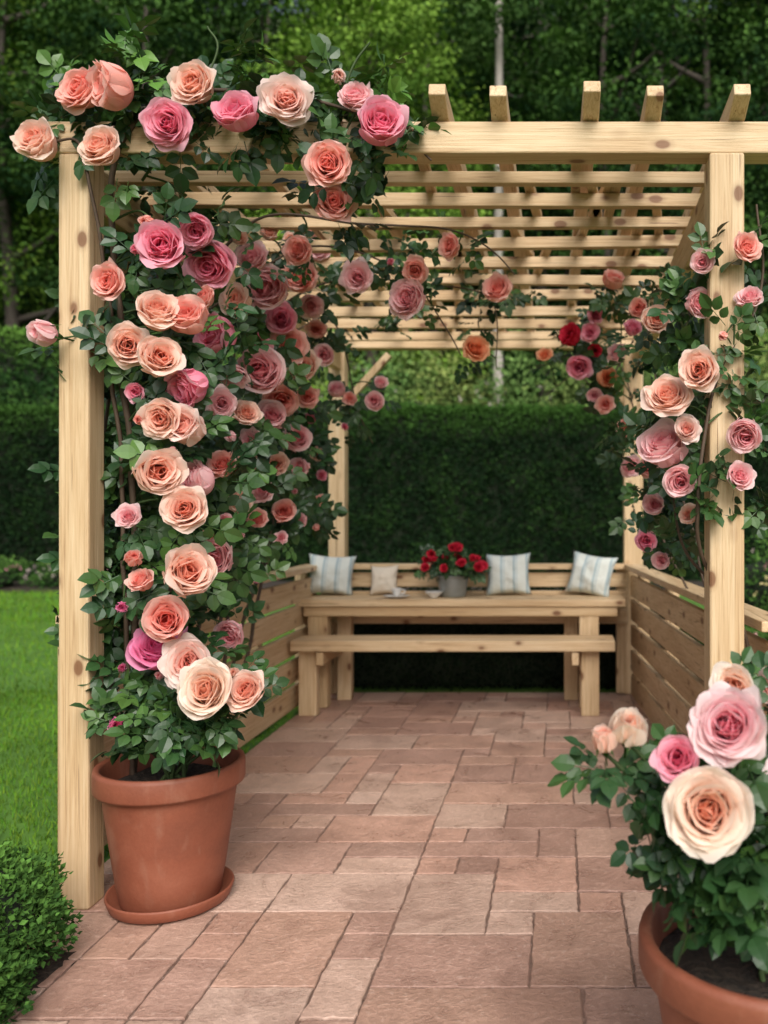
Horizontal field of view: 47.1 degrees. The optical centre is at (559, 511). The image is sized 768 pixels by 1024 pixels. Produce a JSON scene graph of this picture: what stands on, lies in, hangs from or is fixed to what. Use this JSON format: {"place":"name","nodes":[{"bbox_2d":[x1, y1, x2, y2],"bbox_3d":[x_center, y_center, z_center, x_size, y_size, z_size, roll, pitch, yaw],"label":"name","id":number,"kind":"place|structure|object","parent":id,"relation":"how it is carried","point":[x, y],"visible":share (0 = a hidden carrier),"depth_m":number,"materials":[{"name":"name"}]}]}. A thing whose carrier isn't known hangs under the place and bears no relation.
{"place":"outdoors","nodes":[
{"label":"outdoors","id":0,"kind":"place"},
{"bbox_2d":[0,949,76,1017],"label":"soil","id":1,"kind":"structure","parent":0,"point":[46,972],"depth_m":2.50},
{"bbox_2d":[0,840,83,1023],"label":"boxwood bush","id":2,"kind":"object","parent":1,"relation":"on","point":[27,893],"visible":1,"depth_m":2.42,"materials":[{"name":"green plant"}]},
{"bbox_2d":[3,692,665,1023],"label":"paving","id":3,"kind":"structure","parent":0,"point":[418,858],"depth_m":2.98,"materials":[{"name":"stone"}]},
{"bbox_2d":[69,617,289,923],"bbox_3d":[-1.276,0.814,2.878,0.731,1.056,0.527,0,0,35],"label":"potted rose","id":4,"kind":"object","parent":3,"relation":"on","point":[167,807],"visible":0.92,"depth_m":2.79,"materials":[{"name":"ceramic"}]},
{"bbox_2d":[48,81,767,909],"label":"pergola","id":5,"kind":"object","parent":3,"relation":"on","point":[726,147],"visible":0.5,"depth_m":2.92,"materials":[{"name":"brown wood"}]},
{"bbox_2d":[9,5,547,774],"bbox_3d":[-0.984,-0.159,3.962,1.836,3.029,2.656,0,0,0],"label":"climbing rose","id":6,"kind":"object","parent":5,"relation":"attached to","point":[211,507],"visible":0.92,"depth_m":2.90,"materials":[{"name":"pink plant"}]},
{"bbox_2d":[528,204,767,661],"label":"climbing rose","id":7,"kind":"object","parent":5,"relation":"attached to","point":[670,464],"visible":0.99,"depth_m":2.96,"materials":[{"name":"pink plant"}]},
{"bbox_2d":[290,594,625,715],"bbox_3d":[-0.682,0.975,5.880,2.275,0.750,0.690,0,0,0],"label":"picnic table","id":8,"kind":"object","parent":3,"relation":"on","point":[319,647],"visible":0.95,"depth_m":5.83,"materials":[{"name":"brown wood"}]},
{"bbox_2d":[309,553,356,595],"bbox_3d":[-1.655,0.454,6.141,0.340,0.300,0.160,3,-16,-6],"label":"cushion","id":9,"kind":"object","parent":8,"relation":"on","point":[331,575],"visible":0.93,"depth_m":6.09,"materials":[{"name":"fabric"}]},
{"bbox_2d":[369,565,398,595],"bbox_3d":[-1.272,0.492,6.150,0.210,0.220,0.103,-3,-16,6],"label":"cushion","id":10,"kind":"object","parent":8,"relation":"on","point":[384,579],"visible":0.97,"depth_m":6.12,"materials":[{"name":"fabric"}]},
{"bbox_2d":[383,594,409,597],"bbox_3d":[-1.140,0.589,5.930,0.184,0.015,0.184,0,0,0],"label":"plate","id":11,"kind":"object","parent":8,"relation":"on","point":[400,596],"visible":0.96,"depth_m":5.92,"materials":[{"name":"ceramic"}]},
{"bbox_2d":[391,588,405,595],"bbox_3d":[-1.134,0.559,5.934,0.089,0.052,0.074,0,0,-34],"label":"teacup","id":12,"kind":"object","parent":11,"relation":"on","point":[396,591],"visible":1,"depth_m":5.91,"materials":[{"name":"ceramic"}]},
{"bbox_2d":[425,591,442,597],"bbox_3d":[-0.880,0.576,5.930,0.128,0.043,0.128,0,0,0],"label":"bowl","id":13,"kind":"object","parent":8,"relation":"on","point":[433,594],"visible":1,"depth_m":5.90,"materials":[{"name":"ceramic"}]},
{"bbox_2d":[413,541,491,597],"bbox_3d":[-0.753,0.399,5.999,0.548,0.397,0.430,0,0,0],"label":"flower bucket","id":14,"kind":"object","parent":8,"relation":"on","point":[461,566],"visible":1,"depth_m":5.93,"materials":[{"name":"metal"}]},
{"bbox_2d":[485,553,530,595],"bbox_3d":[-0.374,0.449,6.143,0.330,0.310,0.154,-2,-16,0],"label":"cushion","id":15,"kind":"object","parent":8,"relation":"on","point":[507,574],"visible":0.98,"depth_m":6.09,"materials":[{"name":"fabric"}]},
{"bbox_2d":[564,551,617,596],"bbox_3d":[0.224,0.450,6.111,0.340,0.310,0.165,9,-13,20],"label":"cushion","id":16,"kind":"object","parent":8,"relation":"on","point":[590,574],"visible":0.99,"depth_m":6.05,"materials":[{"name":"fabric"}]},
{"bbox_2d":[321,563,629,692],"bbox_3d":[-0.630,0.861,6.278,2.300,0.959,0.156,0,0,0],"label":"bench","id":17,"kind":"object","parent":3,"relation":"on","point":[619,579],"visible":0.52,"depth_m":6.24,"materials":[{"name":"brown wood"}]},
{"bbox_2d":[547,646,767,1023],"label":"potted rose","id":18,"kind":"object","parent":3,"relation":"on","point":[701,818],"visible":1,"depth_m":1.64,"materials":[{"name":"plant"}]},
{"bbox_2d":[624,564,767,841],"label":"slatted fence","id":19,"kind":"object","parent":3,"relation":"on","point":[667,688],"visible":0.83,"depth_m":4.80,"materials":[{"name":"brown wood"}]},
{"bbox_2d":[0,580,703,592],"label":"soil","id":20,"kind":"structure","parent":0,"point":[16,586],"depth_m":14.66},
{"bbox_2d":[0,554,36,586],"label":"shrub","id":21,"kind":"object","parent":20,"relation":"on","point":[10,572],"visible":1,"depth_m":14.67,"materials":[{"name":"green plant"}]},
{"bbox_2d":[18,559,58,588],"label":"shrub","id":22,"kind":"object","parent":20,"relation":"on","point":[48,577],"visible":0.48,"depth_m":14.64,"materials":[{"name":"green plant"}]},
{"bbox_2d":[0,593,767,898],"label":"lawn","id":23,"kind":"structure","parent":0,"point":[47,673],"depth_m":5.85,"materials":[{"name":"green plant"}]},
{"bbox_2d":[56,564,316,866],"bbox_3d":[-1.818,0.861,4.675,0.156,0.959,3.090,0,0,0],"label":"slatted fence","id":24,"kind":"object","parent":23,"relation":"on","point":[274,625],"visible":0.12,"depth_m":5.33,"materials":[{"name":"brown wood"}]},
{"bbox_2d":[316,582,664,690],"bbox_3d":[-0.497,0.968,6.698,2.850,0.852,0.570,0,0,0],"label":"hedge","id":25,"kind":"object","parent":23,"relation":"on","point":[466,669],"visible":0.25,"depth_m":6.60,"materials":[{"name":"green plant"}]},
{"bbox_2d":[744,530,767,610],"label":"shrub","id":26,"kind":"object","parent":23,"relation":"on","point":[754,573],"visible":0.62,"depth_m":9.98,"materials":[{"name":"green plant"}]},
{"bbox_2d":[744,570,767,633],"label":"shrub","id":27,"kind":"object","parent":23,"relation":"on","point":[763,596],"visible":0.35,"depth_m":8.45,"materials":[{"name":"green plant"}]},
{"bbox_2d":[751,608,767,639],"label":"shrub","id":28,"kind":"object","parent":23,"relation":"on","point":[760,635],"visible":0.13,"depth_m":7.01,"materials":[{"name":"green plant"}]},
{"bbox_2d":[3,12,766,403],"bbox_3d":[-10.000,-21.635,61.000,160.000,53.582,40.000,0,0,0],"label":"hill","id":29,"kind":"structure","parent":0,"point":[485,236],"depth_m":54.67,"materials":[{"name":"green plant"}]},
{"bbox_2d":[21,45,753,404],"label":"forest","id":30,"kind":"object","parent":29,"relation":"on","point":[445,191],"visible":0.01,"depth_m":53.06,"materials":[{"name":"green plant"}]},
{"bbox_2d":[207,0,752,15],"label":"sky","id":31,"kind":"structure","parent":0,"point":[295,0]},
{"bbox_2d":[679,628,703,681],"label":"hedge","id":32,"kind":"object","parent":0,"point":[697,640],"visible":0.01,"depth_m":5.90,"materials":[{"name":"green plant"}]},
{"bbox_2d":[751,507,767,560],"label":"shrub","id":33,"kind":"object","parent":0,"point":[755,540],"visible":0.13,"depth_m":11.63,"materials":[{"name":"green plant"}]},
{"label":"ground","id":34,"kind":"structure","parent":0,"visible":0},
{"bbox_2d":[0,9,63,336],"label":"tree","id":35,"kind":"object","parent":34,"relation":"on","point":[23,237],"visible":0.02,"depth_m":25.72,"materials":[{"name":"green plant"}]},
{"bbox_2d":[0,323,146,407],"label":"hedge","id":36,"kind":"object","parent":34,"relation":"on","point":[28,378],"visible":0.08,"depth_m":20.50,"materials":[{"name":"green plant"}]},
{"bbox_2d":[0,21,154,324],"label":"tree","id":37,"kind":"object","parent":34,"relation":"on","point":[47,214],"depth_m":35.42,"materials":[{"name":"green plant"}]},
{"bbox_2d":[0,0,167,334],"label":"tree","id":38,"kind":"object","parent":34,"relation":"on","point":[13,316],"visible":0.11,"depth_m":23.70,"materials":[{"name":"green plant"}]},
{"bbox_2d":[0,0,168,331],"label":"tree","id":39,"kind":"object","parent":34,"relation":"on","point":[50,226],"visible":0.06,"depth_m":24.82,"materials":[{"name":"green plant"}]},
{"bbox_2d":[0,0,219,336],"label":"tree","id":40,"kind":"object","parent":34,"relation":"on","point":[27,302],"visible":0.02,"depth_m":25.68,"materials":[{"name":"green plant"}]},
{"bbox_2d":[1,4,258,298],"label":"tree","id":41,"kind":"object","parent":34,"relation":"on","point":[105,120],"visible":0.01,"depth_m":37.23,"materials":[{"name":"green plant"}]},
{"bbox_2d":[0,0,297,359],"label":"tree","id":42,"kind":"object","parent":34,"relation":"on","point":[169,17],"visible":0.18,"depth_m":23.23,"materials":[{"name":"green plant"}]},
{"bbox_2d":[109,0,300,304],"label":"tree","id":43,"kind":"object","parent":34,"relation":"on","point":[208,49],"visible":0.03,"depth_m":30.31,"materials":[{"name":"green plant"}]},
{"bbox_2d":[138,0,435,400],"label":"tree","id":44,"kind":"object","parent":34,"relation":"on","point":[258,28],"visible":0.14,"depth_m":25.98,"materials":[{"name":"green plant"}]},
{"bbox_2d":[245,329,364,401],"bbox_3d":[-5.708,-1.382,18.465,3.043,5.434,3.044,0,0,0],"label":"shrub","id":45,"kind":"object","parent":34,"relation":"on","point":[323,377],"visible":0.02,"depth_m":18.44,"materials":[{"name":"green plant"}]},
{"bbox_2d":[245,0,442,390],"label":"tree","id":46,"kind":"object","parent":34,"relation":"on","point":[324,85],"depth_m":33.14,"materials":[{"name":"green plant"}]},
{"bbox_2d":[221,0,511,404],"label":"tree","id":47,"kind":"object","parent":34,"relation":"on","point":[387,28],"visible":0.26,"depth_m":21.29,"materials":[{"name":"green plant"}]},
{"bbox_2d":[321,350,414,404],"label":"shrub","id":48,"kind":"object","parent":34,"relation":"on","point":[368,365],"visible":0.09,"depth_m":18.59,"materials":[{"name":"green plant"}]},
{"bbox_2d":[0,400,767,580],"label":"hedge","id":49,"kind":"object","parent":34,"relation":"on","point":[539,485],"visible":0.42,"depth_m":15.92,"materials":[{"name":"green plant"}]},
{"bbox_2d":[277,0,569,404],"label":"tree","id":50,"kind":"object","parent":34,"relation":"on","point":[465,92],"visible":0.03,"depth_m":28.38,"materials":[{"name":"green plant"}]},
{"bbox_2d":[368,318,481,406],"bbox_3d":[-3.072,-1.519,18.527,3.025,5.850,2.859,0,0,0],"label":"shrub","id":51,"kind":"object","parent":34,"relation":"on","point":[420,382],"visible":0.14,"depth_m":18.70,"materials":[{"name":"green plant"}]},
{"bbox_2d":[358,0,558,405],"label":"tree","id":52,"kind":"object","parent":34,"relation":"on","point":[457,330],"visible":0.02,"depth_m":35.68,"materials":[{"name":"green plant"}]},
{"bbox_2d":[416,350,512,406],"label":"shrub","id":53,"kind":"object","parent":34,"relation":"on","point":[452,382],"visible":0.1,"depth_m":18.41,"materials":[{"name":"green plant"}]},
{"bbox_2d":[359,0,624,406],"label":"tree","id":54,"kind":"object","parent":34,"relation":"on","point":[472,330],"visible":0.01,"depth_m":35.33,"materials":[{"name":"green plant"}]},
{"bbox_2d":[402,0,618,402],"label":"tree","id":55,"kind":"object","parent":34,"relation":"on","point":[501,13],"visible":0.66,"depth_m":23.50,"materials":[{"name":"green plant"}]},
{"bbox_2d":[463,318,562,409],"bbox_3d":[-0.786,-1.375,18.575,2.752,5.594,2.750,0,0,0],"label":"shrub","id":56,"kind":"object","parent":34,"relation":"on","point":[509,395],"visible":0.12,"depth_m":18.17,"materials":[{"name":"green plant"}]},
{"bbox_2d":[431,0,656,409],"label":"tree","id":57,"kind":"object","parent":34,"relation":"on","point":[523,24],"visible":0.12,"depth_m":26.70,"materials":[{"name":"green plant"}]},
{"bbox_2d":[443,2,690,402],"bbox_3d":[0.409,-12.489,37.532,13.144,27.970,12.916,0,0,-17],"label":"tree","id":58,"kind":"object","parent":34,"relation":"on","point":[666,93],"visible":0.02,"depth_m":34.97,"materials":[{"name":"green plant"}]},
{"bbox_2d":[519,351,622,408],"bbox_3d":[0.444,-1.437,18.567,3.226,5.810,2.889,0,0,0],"label":"shrub","id":59,"kind":"object","parent":34,"relation":"on","point":[571,391],"visible":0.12,"depth_m":18.02,"materials":[{"name":"green plant"}]},
{"bbox_2d":[442,0,767,401],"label":"tree","id":60,"kind":"object","parent":34,"relation":"on","point":[557,111],"visible":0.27,"depth_m":23.07,"materials":[{"name":"green plant"}]},
{"bbox_2d":[602,323,679,403],"bbox_3d":[1.663,-1.518,18.634,3.115,6.067,2.920,0,0,0],"label":"shrub","id":61,"kind":"object","parent":34,"relation":"on","point":[646,377],"visible":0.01,"depth_m":18.29,"materials":[{"name":"green plant"}]},
{"bbox_2d":[524,0,767,389],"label":"tree","id":62,"kind":"object","parent":34,"relation":"on","point":[705,66],"visible":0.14,"depth_m":25.16,"materials":[{"name":"green plant"}]},
{"bbox_2d":[554,0,766,378],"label":"tree","id":63,"kind":"object","parent":34,"relation":"on","point":[673,82],"visible":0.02,"depth_m":32.64,"materials":[{"name":"green plant"}]},
{"bbox_2d":[620,0,767,287],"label":"tree","id":64,"kind":"object","parent":34,"relation":"on","point":[672,74],"depth_m":35.58,"materials":[{"name":"green plant"}]},
{"bbox_2d":[644,300,767,405],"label":"shrub","id":65,"kind":"object","parent":34,"relation":"on","point":[746,390],"visible":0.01,"depth_m":18.46,"materials":[{"name":"green plant"}]},
{"bbox_2d":[651,0,767,324],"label":"tree","id":66,"kind":"object","parent":34,"relation":"on","point":[719,18],"visible":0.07,"depth_m":28.03,"materials":[{"name":"green plant"}]},
{"bbox_2d":[669,0,767,335],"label":"tree","id":67,"kind":"object","parent":34,"relation":"on","point":[750,62],"visible":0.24,"depth_m":24.54,"materials":[{"name":"green plant"}]},
{"bbox_2d":[744,287,767,403],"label":"shrub","id":68,"kind":"object","parent":34,"relation":"on","point":[764,360],"visible":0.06,"depth_m":18.25,"materials":[{"name":"green plant"}]},
{"bbox_2d":[744,331,767,387],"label":"hedge","id":69,"kind":"object","parent":34,"relation":"on","point":[760,343],"visible":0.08,"depth_m":20.50,"materials":[{"name":"green plant"}]}
]}

